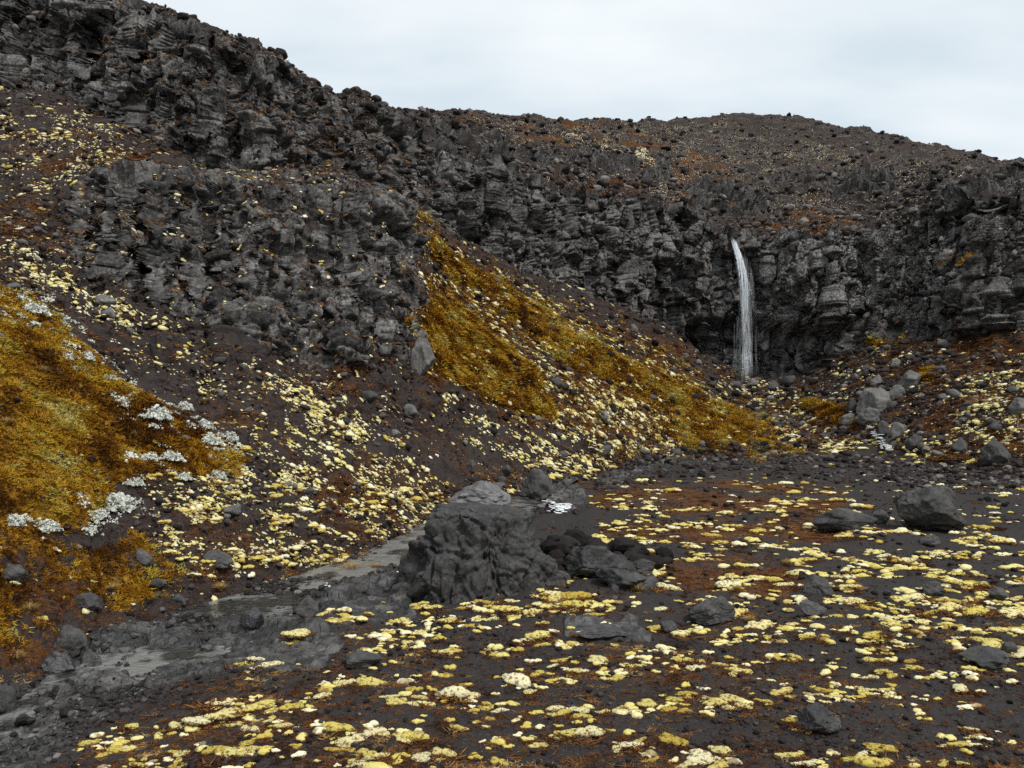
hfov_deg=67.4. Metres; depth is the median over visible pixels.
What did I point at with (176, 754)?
moss cushion
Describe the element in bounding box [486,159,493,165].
loose stone
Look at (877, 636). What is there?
moss cushion
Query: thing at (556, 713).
moss cushion
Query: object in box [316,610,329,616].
moss cushion
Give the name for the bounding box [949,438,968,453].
boulder
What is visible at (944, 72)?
sky
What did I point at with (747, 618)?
grass tussock
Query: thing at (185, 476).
lichen clump
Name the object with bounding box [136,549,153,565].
boulder
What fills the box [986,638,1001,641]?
moss cushion
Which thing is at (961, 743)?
moss cushion
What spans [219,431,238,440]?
lichen clump
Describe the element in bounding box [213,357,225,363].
loose stone
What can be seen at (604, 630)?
boulder
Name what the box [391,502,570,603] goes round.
lava mound
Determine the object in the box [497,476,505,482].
loose stone
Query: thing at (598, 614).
moss cushion
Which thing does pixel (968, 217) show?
loose stone
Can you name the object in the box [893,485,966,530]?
boulder
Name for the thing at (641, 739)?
moss cushion
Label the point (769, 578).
moss cushion
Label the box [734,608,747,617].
moss cushion
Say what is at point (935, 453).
loose stone
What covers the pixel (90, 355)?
lichen clump
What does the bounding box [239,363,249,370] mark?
loose stone
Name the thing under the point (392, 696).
moss cushion
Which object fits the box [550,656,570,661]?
moss cushion
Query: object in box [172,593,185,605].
boulder
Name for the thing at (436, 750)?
moss cushion
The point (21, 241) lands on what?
boulder
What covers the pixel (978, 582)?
moss cushion
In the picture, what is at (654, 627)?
moss cushion
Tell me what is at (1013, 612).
moss cushion
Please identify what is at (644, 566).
boulder
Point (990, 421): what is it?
loose stone
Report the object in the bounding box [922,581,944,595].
boulder
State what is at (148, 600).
grass tussock
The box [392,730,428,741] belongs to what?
moss cushion
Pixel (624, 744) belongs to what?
moss cushion
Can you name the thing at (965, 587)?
moss cushion
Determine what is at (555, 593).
moss cushion
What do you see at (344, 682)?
moss cushion
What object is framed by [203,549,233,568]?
boulder
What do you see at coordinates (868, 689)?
moss cushion
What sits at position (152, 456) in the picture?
lichen clump
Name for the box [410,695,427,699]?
moss cushion
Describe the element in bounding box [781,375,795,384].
loose stone
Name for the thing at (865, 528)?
moss cushion
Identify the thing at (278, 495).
moss cushion
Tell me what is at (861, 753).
moss cushion
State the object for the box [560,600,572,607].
moss cushion
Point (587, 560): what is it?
boulder
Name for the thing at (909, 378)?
boulder
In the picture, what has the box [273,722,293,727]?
moss cushion
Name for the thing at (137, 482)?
lichen clump
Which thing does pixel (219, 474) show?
lichen clump
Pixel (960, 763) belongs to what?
moss cushion
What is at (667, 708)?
moss cushion
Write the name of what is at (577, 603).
moss cushion
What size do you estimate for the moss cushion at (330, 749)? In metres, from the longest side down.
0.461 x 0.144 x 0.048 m
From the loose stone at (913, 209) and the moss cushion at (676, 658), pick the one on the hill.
the loose stone at (913, 209)
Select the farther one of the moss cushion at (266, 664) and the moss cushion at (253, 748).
the moss cushion at (266, 664)
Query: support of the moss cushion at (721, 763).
on the ground
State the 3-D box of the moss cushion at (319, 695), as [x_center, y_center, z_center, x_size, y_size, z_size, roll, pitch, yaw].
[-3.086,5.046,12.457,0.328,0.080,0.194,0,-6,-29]
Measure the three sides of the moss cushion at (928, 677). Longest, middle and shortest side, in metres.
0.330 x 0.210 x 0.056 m
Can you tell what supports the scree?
on the hill
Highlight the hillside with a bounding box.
[0,85,1023,683]
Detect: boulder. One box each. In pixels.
[0,683,16,712]
[3,563,28,582]
[16,239,28,245]
[38,650,75,674]
[53,624,87,652]
[75,592,102,610]
[94,294,115,304]
[101,308,116,317]
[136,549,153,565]
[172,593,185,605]
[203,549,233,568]
[239,607,263,629]
[296,595,318,617]
[342,650,382,668]
[391,429,400,437]
[409,337,435,376]
[448,480,511,506]
[466,459,476,470]
[519,468,551,500]
[563,545,614,577]
[570,623,626,638]
[595,554,636,577]
[599,565,646,587]
[629,324,637,332]
[633,558,654,573]
[659,620,676,632]
[688,596,735,625]
[730,381,740,388]
[746,379,758,386]
[767,381,779,388]
[796,702,842,733]
[798,599,826,616]
[802,574,835,595]
[811,507,877,530]
[838,413,854,425]
[844,398,856,415]
[855,407,880,426]
[856,387,891,413]
[870,374,882,385]
[870,509,889,524]
[877,420,888,433]
[885,422,907,443]
[889,359,900,366]
[889,384,905,400]
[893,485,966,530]
[897,370,921,388]
[905,434,923,451]
[918,534,940,546]
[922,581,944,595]
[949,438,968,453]
[956,645,1009,670]
[977,437,1011,466]
[987,587,1010,599]
[1001,641,1016,652]
[1008,397,1023,414]
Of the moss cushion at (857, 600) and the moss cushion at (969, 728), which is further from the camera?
the moss cushion at (857, 600)
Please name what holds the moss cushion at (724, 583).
on the ground
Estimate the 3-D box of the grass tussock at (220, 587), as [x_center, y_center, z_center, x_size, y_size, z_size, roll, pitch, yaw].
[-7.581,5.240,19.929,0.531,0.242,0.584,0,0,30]
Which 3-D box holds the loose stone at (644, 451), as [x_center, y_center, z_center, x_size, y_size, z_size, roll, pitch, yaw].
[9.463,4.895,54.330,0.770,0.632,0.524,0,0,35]
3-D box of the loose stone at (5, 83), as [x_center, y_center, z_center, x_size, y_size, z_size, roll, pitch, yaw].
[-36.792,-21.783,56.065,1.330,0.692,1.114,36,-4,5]
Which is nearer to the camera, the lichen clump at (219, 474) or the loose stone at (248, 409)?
the lichen clump at (219, 474)
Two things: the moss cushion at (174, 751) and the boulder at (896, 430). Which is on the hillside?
the boulder at (896, 430)
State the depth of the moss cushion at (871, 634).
14.60 m
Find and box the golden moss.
[0,186,979,668]
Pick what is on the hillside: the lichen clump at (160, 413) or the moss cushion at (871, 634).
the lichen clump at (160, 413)
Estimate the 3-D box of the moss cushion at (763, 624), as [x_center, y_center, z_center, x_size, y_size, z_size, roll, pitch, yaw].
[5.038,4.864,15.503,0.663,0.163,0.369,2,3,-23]
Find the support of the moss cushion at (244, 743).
on the ground
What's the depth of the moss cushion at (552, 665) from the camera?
13.41 m
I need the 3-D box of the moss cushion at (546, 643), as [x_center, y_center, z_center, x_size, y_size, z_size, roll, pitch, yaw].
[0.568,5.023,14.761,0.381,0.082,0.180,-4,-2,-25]
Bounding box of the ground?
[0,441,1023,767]
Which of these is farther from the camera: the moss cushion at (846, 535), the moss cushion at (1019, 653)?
the moss cushion at (846, 535)
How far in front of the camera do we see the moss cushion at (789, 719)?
11.15 m
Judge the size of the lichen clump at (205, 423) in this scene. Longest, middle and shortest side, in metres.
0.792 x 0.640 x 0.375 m
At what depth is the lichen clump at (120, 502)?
20.41 m
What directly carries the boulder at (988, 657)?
on the ground
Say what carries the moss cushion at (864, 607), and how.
on the ground
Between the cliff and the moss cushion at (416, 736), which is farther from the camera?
the cliff
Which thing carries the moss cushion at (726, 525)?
on the ground
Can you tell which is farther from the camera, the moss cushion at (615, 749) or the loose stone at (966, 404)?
the loose stone at (966, 404)
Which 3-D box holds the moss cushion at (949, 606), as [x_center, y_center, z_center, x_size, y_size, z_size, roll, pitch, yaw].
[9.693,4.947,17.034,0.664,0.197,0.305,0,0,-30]
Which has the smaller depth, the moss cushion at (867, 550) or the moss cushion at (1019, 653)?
the moss cushion at (1019, 653)
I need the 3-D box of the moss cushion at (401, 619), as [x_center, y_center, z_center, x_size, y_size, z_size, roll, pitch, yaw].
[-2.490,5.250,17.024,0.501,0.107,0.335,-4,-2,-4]
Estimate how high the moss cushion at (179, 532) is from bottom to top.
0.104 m
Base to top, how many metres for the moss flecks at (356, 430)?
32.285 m
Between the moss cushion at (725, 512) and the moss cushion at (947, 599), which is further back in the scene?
the moss cushion at (725, 512)
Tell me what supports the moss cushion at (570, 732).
on the ground
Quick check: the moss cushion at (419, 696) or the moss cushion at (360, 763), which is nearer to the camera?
the moss cushion at (360, 763)
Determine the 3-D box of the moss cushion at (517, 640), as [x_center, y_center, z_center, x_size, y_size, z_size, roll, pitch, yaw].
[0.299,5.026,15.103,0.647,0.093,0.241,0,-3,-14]
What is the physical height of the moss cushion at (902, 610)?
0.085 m
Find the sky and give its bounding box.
[144,0,1023,160]
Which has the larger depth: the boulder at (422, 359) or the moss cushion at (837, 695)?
the boulder at (422, 359)
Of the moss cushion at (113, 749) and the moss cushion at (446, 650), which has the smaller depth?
the moss cushion at (113, 749)
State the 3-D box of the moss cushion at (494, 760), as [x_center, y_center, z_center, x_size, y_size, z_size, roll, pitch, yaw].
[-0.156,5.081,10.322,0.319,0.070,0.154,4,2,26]
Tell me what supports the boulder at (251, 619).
on the ground
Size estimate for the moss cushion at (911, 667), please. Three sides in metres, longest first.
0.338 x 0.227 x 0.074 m
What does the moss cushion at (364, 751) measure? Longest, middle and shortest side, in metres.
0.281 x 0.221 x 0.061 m
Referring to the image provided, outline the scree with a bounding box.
[0,0,1023,665]
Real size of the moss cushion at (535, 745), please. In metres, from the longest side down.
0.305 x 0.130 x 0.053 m
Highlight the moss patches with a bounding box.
[77,431,1023,767]
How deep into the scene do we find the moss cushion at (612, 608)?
16.87 m
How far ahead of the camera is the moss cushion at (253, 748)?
10.45 m
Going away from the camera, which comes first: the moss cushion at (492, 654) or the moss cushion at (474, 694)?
the moss cushion at (474, 694)
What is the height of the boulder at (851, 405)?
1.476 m
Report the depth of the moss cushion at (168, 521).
20.94 m
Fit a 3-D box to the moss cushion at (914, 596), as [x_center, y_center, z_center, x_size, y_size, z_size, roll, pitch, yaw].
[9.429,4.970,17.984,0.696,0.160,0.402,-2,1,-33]
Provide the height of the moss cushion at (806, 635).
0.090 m
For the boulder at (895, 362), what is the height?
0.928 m
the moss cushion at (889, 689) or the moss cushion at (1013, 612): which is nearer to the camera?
the moss cushion at (889, 689)
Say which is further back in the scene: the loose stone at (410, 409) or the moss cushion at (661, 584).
the loose stone at (410, 409)
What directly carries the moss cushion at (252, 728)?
on the ground
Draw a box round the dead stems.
[71,432,1023,767]
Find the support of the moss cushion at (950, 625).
on the ground
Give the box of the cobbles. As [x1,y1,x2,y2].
[0,564,397,767]
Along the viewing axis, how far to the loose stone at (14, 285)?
27.09 m
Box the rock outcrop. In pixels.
[0,90,435,366]
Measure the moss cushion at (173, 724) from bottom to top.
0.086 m
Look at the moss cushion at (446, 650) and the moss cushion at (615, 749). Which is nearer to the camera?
the moss cushion at (615, 749)
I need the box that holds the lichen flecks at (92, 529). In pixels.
[0,288,254,536]
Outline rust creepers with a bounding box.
[0,0,1023,767]
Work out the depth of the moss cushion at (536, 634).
15.12 m
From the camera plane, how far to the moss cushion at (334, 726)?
10.97 m
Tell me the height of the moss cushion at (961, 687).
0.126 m
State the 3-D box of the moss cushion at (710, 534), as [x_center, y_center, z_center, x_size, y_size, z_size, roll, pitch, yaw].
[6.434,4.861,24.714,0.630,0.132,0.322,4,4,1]
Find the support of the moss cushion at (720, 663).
on the ground
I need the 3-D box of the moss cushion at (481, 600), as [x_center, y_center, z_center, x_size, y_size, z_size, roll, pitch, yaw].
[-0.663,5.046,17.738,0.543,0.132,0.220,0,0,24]
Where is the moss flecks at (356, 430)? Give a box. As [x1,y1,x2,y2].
[0,86,1023,634]
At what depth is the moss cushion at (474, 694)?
12.45 m
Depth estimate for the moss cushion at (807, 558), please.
21.32 m
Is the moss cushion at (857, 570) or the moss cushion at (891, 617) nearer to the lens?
the moss cushion at (891, 617)
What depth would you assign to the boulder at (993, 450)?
43.63 m
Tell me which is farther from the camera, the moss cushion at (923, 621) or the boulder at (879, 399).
the boulder at (879, 399)
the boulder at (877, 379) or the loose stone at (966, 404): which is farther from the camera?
the boulder at (877, 379)
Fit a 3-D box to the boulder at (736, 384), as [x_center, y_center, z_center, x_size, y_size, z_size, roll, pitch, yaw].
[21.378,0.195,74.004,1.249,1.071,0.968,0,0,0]
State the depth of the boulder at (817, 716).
10.90 m
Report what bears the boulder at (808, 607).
on the ground
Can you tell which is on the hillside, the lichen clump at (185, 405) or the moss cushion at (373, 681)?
the lichen clump at (185, 405)
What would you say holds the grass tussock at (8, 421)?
on the hillside
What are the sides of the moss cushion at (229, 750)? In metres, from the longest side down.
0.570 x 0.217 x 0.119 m
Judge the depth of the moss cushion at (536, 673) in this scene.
13.19 m
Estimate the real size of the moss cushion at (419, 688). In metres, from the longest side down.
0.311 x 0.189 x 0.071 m
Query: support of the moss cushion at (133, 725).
on the ground
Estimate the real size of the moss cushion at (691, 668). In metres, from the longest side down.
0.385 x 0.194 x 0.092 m
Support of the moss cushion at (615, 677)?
on the ground
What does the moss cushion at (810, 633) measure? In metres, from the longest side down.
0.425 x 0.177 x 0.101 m
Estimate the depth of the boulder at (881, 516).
27.21 m
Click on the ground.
(326, 641)
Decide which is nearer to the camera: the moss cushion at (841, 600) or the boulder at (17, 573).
the boulder at (17, 573)
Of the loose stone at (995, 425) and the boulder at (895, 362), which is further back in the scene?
the boulder at (895, 362)
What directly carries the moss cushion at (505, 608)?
on the ground
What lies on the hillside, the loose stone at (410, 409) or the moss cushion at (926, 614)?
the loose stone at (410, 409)
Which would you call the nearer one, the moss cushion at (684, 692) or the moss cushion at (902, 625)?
the moss cushion at (684, 692)
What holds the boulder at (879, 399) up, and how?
on the boulder at (865, 415)
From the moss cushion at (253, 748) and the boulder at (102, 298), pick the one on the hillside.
the boulder at (102, 298)
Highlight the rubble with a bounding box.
[537,529,673,580]
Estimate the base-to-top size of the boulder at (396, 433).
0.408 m
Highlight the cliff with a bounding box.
[0,0,1023,378]
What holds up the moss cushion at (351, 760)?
on the ground
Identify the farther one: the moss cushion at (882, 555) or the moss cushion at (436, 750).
the moss cushion at (882, 555)
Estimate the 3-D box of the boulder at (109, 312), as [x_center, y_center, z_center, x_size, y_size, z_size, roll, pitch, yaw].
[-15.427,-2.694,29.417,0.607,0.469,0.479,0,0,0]
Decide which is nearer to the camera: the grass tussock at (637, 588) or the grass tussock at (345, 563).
the grass tussock at (637, 588)
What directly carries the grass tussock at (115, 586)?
on the hillside
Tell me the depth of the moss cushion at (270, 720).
11.52 m
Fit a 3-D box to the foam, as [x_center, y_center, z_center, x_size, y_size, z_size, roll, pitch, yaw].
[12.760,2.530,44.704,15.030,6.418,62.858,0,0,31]
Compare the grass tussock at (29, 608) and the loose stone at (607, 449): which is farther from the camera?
the loose stone at (607, 449)
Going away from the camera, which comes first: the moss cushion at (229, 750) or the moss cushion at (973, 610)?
the moss cushion at (229, 750)
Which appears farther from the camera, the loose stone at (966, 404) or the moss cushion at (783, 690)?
the loose stone at (966, 404)
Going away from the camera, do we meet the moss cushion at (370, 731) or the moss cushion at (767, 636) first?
the moss cushion at (370, 731)
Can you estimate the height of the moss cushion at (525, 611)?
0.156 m
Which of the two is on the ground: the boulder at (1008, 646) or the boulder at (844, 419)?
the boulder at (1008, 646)
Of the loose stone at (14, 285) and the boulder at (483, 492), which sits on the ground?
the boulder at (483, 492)
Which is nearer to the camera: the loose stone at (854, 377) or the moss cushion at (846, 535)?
the moss cushion at (846, 535)
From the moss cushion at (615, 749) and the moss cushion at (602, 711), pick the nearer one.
the moss cushion at (615, 749)
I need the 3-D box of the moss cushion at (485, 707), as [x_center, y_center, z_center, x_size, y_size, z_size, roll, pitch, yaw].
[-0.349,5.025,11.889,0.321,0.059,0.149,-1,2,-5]
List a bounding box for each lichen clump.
[4,513,26,526]
[22,301,51,315]
[38,519,63,532]
[81,351,95,360]
[92,508,110,519]
[103,374,117,379]
[105,491,136,512]
[122,477,145,486]
[137,404,173,421]
[139,452,161,462]
[160,450,186,462]
[175,401,193,410]
[176,472,192,481]
[196,419,216,429]
[200,433,225,445]
[207,469,226,479]
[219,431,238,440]
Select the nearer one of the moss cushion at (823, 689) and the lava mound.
the moss cushion at (823, 689)
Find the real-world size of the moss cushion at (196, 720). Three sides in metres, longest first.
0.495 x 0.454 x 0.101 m
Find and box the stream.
[0,480,588,736]
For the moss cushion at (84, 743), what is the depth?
11.38 m
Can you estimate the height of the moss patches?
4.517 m
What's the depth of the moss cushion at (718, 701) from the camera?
11.60 m
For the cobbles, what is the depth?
13.32 m
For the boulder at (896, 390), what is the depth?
58.15 m
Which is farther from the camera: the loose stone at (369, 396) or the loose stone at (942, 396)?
the loose stone at (942, 396)
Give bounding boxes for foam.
[324,378,893,586]
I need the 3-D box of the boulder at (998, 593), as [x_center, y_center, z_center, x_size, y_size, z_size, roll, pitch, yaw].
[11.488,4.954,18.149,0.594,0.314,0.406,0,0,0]
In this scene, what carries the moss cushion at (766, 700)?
on the ground
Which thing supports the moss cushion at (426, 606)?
on the ground
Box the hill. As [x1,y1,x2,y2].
[43,0,1023,240]
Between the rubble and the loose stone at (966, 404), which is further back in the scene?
the loose stone at (966, 404)
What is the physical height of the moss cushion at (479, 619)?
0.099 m
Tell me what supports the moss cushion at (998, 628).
on the ground
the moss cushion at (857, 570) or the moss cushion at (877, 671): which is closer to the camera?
the moss cushion at (877, 671)
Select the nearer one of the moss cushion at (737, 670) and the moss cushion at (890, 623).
the moss cushion at (737, 670)
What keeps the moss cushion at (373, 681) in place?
on the ground
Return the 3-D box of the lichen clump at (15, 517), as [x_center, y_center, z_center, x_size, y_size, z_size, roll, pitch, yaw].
[-11.124,3.027,17.136,0.580,0.292,0.577,11,-7,-38]
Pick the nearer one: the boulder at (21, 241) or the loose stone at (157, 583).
the loose stone at (157, 583)
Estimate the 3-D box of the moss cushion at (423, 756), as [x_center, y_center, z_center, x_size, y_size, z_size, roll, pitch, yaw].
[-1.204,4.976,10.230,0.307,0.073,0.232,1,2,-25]
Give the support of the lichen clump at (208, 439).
on the hillside
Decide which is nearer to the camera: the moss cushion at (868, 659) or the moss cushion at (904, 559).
the moss cushion at (868, 659)
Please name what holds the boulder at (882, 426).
on the hillside
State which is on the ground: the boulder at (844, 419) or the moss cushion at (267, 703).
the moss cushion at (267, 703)
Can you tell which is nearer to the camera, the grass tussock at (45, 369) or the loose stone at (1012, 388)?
the grass tussock at (45, 369)
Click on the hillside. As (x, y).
(146, 377)
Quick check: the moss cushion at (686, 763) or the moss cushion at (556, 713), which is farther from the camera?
the moss cushion at (556, 713)
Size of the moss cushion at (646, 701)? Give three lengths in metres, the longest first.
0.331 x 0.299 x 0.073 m
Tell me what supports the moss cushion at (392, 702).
on the ground
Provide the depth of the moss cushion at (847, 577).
18.85 m
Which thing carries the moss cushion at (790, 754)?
on the ground
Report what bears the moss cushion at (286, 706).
on the ground
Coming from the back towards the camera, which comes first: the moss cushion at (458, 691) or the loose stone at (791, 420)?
the loose stone at (791, 420)
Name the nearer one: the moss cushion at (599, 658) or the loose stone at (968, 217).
the moss cushion at (599, 658)
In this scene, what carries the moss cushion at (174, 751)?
on the ground
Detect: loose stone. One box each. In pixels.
[0,77,16,89]
[7,282,20,288]
[15,93,27,98]
[119,198,131,203]
[126,328,133,333]
[150,578,163,587]
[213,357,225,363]
[223,504,240,515]
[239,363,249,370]
[244,407,251,411]
[283,61,291,69]
[290,352,296,357]
[302,488,313,494]
[323,507,331,511]
[361,391,378,401]
[403,404,417,416]
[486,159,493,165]
[493,482,501,487]
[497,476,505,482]
[501,465,510,475]
[550,377,563,388]
[600,445,610,453]
[640,449,650,453]
[670,448,681,455]
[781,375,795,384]
[786,418,795,423]
[852,373,857,381]
[908,207,917,212]
[931,450,943,456]
[938,393,947,399]
[946,389,961,396]
[961,213,977,222]
[962,401,971,406]
[987,418,996,424]
[989,421,1002,430]
[1007,385,1018,392]
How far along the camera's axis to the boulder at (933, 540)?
23.77 m
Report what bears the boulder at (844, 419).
on the hillside
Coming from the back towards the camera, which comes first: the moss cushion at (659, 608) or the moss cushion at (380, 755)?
the moss cushion at (659, 608)
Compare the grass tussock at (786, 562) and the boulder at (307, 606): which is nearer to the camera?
the boulder at (307, 606)
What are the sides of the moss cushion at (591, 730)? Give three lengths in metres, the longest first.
0.570 x 0.251 x 0.119 m
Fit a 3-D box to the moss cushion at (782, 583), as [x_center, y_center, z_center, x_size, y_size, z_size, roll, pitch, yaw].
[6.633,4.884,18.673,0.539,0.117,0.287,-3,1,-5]
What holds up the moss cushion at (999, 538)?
on the ground
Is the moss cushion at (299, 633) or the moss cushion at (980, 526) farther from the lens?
the moss cushion at (980, 526)
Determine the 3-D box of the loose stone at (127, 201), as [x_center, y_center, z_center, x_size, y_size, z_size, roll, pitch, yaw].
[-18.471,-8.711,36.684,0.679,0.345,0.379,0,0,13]
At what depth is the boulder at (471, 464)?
38.03 m
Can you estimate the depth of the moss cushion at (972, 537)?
24.52 m
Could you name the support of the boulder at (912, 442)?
on the ground
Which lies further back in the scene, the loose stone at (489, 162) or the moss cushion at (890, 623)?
the loose stone at (489, 162)
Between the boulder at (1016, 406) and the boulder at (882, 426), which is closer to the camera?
the boulder at (1016, 406)
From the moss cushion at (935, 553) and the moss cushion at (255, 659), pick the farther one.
the moss cushion at (935, 553)
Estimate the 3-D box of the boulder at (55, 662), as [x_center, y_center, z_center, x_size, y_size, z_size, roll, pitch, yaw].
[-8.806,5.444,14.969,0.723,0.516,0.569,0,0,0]
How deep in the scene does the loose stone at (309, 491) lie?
26.70 m
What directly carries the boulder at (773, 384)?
on the hillside
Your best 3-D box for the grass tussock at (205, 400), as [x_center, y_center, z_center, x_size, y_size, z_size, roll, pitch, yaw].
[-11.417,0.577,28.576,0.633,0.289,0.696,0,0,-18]
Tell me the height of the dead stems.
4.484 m
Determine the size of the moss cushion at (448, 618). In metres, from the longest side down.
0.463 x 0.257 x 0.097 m
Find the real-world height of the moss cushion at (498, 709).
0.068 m
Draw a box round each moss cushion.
[78,739,102,746]
[95,745,123,757]
[125,723,138,729]
[129,761,149,767]
[158,519,171,522]
[166,531,183,534]
[167,750,182,752]
[168,721,182,728]
[168,762,186,767]
[172,749,189,757]
[181,715,213,725]
[202,745,225,754]
[204,701,234,705]
[205,706,241,720]
[220,746,254,757]
[226,722,241,726]
[238,737,256,746]
[240,725,259,731]
[242,699,275,712]
[244,745,261,750]
[246,656,264,660]
[260,661,283,666]
[262,717,275,723]
[270,493,282,498]
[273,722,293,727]
[278,702,303,710]
[280,628,310,637]
[312,692,331,698]
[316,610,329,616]
[320,721,354,732]
[323,747,355,751]
[333,679,352,685]
[334,736,364,744]
[336,744,350,747]
[344,760,368,767]
[347,754,358,763]
[352,727,386,738]
[356,677,386,684]
[357,748,376,756]
[358,681,371,685]
[362,752,390,759]
[379,693,401,697]
[385,697,407,705]
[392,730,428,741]
[394,617,410,622]
[396,733,415,743]
[405,686,423,691]
[407,700,435,706]
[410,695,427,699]
[411,752,430,761]
[422,604,442,609]
[431,649,453,653]
[432,746,456,757]
[436,617,456,622]
[436,685,468,697]
[450,724,468,730]
[465,623,481,626]
[466,689,480,700]
[474,599,493,604]
[474,617,490,620]
[479,705,493,709]
[482,651,495,655]
[490,605,520,612]
[490,708,508,712]
[490,756,508,765]
[501,672,530,688]
[504,599,519,602]
[512,638,541,642]
[522,607,551,614]
[523,689,536,694]
[524,630,549,639]
[528,742,547,747]
[529,670,546,677]
[531,601,548,605]
[535,642,551,646]
[544,590,562,595]
[546,663,558,667]
[546,705,564,710]
[546,711,564,716]
[547,595,564,602]
[549,734,560,739]
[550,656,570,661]
[553,729,577,737]
[560,591,591,599]
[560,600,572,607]
[565,668,582,672]
[568,707,589,712]
[569,725,605,737]
[570,713,592,717]
[572,600,599,608]
[583,612,603,615]
[587,655,607,662]
[594,709,609,712]
[605,606,615,611]
[610,674,623,681]
[612,745,621,752]
[618,741,643,747]
[625,664,646,666]
[634,737,646,741]
[636,698,657,707]
[640,756,659,761]
[647,625,659,629]
[653,606,666,610]
[656,582,682,590]
[659,732,688,746]
[660,706,677,711]
[665,696,684,701]
[670,630,691,637]
[670,656,693,661]
[675,691,697,694]
[675,760,692,767]
[685,665,705,670]
[686,748,723,764]
[701,697,727,706]
[703,533,721,536]
[708,745,731,753]
[711,662,728,665]
[711,759,728,767]
[715,580,741,587]
[716,510,732,513]
[719,693,743,701]
[722,524,739,526]
[728,668,742,676]
[729,667,752,673]
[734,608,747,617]
[734,702,753,709]
[743,575,763,578]
[747,620,773,628]
[753,698,772,702]
[763,635,771,639]
[764,507,781,509]
[764,576,783,581]
[770,687,792,695]
[774,582,795,585]
[774,750,803,757]
[780,717,797,723]
[786,569,813,574]
[787,653,802,660]
[790,759,817,766]
[798,557,817,560]
[798,632,814,635]
[798,634,815,639]
[811,687,833,691]
[823,694,842,697]
[825,597,857,602]
[833,534,853,538]
[834,576,855,578]
[838,584,861,588]
[840,756,852,761]
[843,597,866,603]
[851,569,866,573]
[852,755,893,766]
[855,750,867,755]
[858,675,878,678]
[858,688,878,690]
[859,604,882,610]
[861,527,875,529]
[862,631,881,636]
[862,656,877,662]
[863,743,897,752]
[866,549,884,552]
[871,634,886,640]
[873,669,892,674]
[876,553,890,557]
[878,687,894,691]
[879,616,899,619]
[879,621,901,626]
[884,566,902,570]
[889,608,909,611]
[890,595,916,602]
[893,624,911,627]
[898,557,915,561]
[901,593,924,600]
[901,618,928,624]
[904,665,923,669]
[923,610,938,615]
[923,676,937,679]
[928,551,948,555]
[934,598,965,602]
[937,602,961,610]
[937,760,947,766]
[941,623,973,628]
[944,588,957,592]
[946,741,970,746]
[947,761,969,764]
[952,684,968,693]
[958,726,979,730]
[959,583,976,589]
[961,607,989,614]
[963,536,981,539]
[965,580,988,586]
[969,636,987,642]
[971,524,994,528]
[981,640,1001,649]
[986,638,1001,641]
[988,627,1008,631]
[989,536,1012,542]
[997,608,1023,618]
[1003,649,1023,657]
[1007,626,1023,629]
[1009,596,1022,600]
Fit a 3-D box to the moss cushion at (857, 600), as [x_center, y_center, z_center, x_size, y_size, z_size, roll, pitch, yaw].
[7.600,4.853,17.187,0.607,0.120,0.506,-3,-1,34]
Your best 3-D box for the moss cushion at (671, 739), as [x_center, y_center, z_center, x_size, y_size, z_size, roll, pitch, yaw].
[2.264,4.978,10.710,0.439,0.100,0.252,5,4,36]
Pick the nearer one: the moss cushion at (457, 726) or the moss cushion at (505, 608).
the moss cushion at (457, 726)
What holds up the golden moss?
on the hillside
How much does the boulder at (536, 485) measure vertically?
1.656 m
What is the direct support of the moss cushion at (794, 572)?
on the ground
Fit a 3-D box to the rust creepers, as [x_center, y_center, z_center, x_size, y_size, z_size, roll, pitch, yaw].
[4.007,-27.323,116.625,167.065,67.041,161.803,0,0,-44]
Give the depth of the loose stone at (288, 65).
58.40 m
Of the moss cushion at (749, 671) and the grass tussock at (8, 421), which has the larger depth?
the grass tussock at (8, 421)
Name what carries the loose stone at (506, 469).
on the hillside
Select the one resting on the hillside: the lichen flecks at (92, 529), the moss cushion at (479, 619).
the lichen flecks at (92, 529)
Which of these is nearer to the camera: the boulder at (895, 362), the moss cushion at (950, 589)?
the moss cushion at (950, 589)
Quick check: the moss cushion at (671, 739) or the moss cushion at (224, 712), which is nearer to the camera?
the moss cushion at (671, 739)
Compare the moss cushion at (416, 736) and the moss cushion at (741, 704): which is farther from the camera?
the moss cushion at (741, 704)
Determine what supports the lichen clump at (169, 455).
on the hillside
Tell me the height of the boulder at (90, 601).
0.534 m
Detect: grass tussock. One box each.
[1,416,12,425]
[15,650,25,659]
[22,601,42,612]
[34,365,49,373]
[106,582,118,590]
[145,593,159,602]
[199,396,208,402]
[210,581,226,590]
[336,559,361,569]
[629,583,648,591]
[729,585,744,591]
[739,614,756,621]
[781,558,791,565]
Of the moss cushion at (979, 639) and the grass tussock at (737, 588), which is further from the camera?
the grass tussock at (737, 588)
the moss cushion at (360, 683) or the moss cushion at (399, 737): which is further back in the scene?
the moss cushion at (360, 683)
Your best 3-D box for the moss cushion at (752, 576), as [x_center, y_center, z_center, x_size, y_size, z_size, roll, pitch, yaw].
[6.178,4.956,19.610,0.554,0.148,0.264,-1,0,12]
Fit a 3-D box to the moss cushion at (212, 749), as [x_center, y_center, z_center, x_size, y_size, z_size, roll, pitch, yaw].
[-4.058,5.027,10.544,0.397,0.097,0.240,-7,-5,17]
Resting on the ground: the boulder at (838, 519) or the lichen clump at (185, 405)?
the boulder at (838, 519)
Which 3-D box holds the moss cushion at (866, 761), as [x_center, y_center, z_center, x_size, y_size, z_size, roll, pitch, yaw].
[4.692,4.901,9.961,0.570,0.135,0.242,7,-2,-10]
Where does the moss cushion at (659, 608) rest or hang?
on the ground
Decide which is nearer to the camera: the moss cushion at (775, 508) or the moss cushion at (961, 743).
the moss cushion at (961, 743)

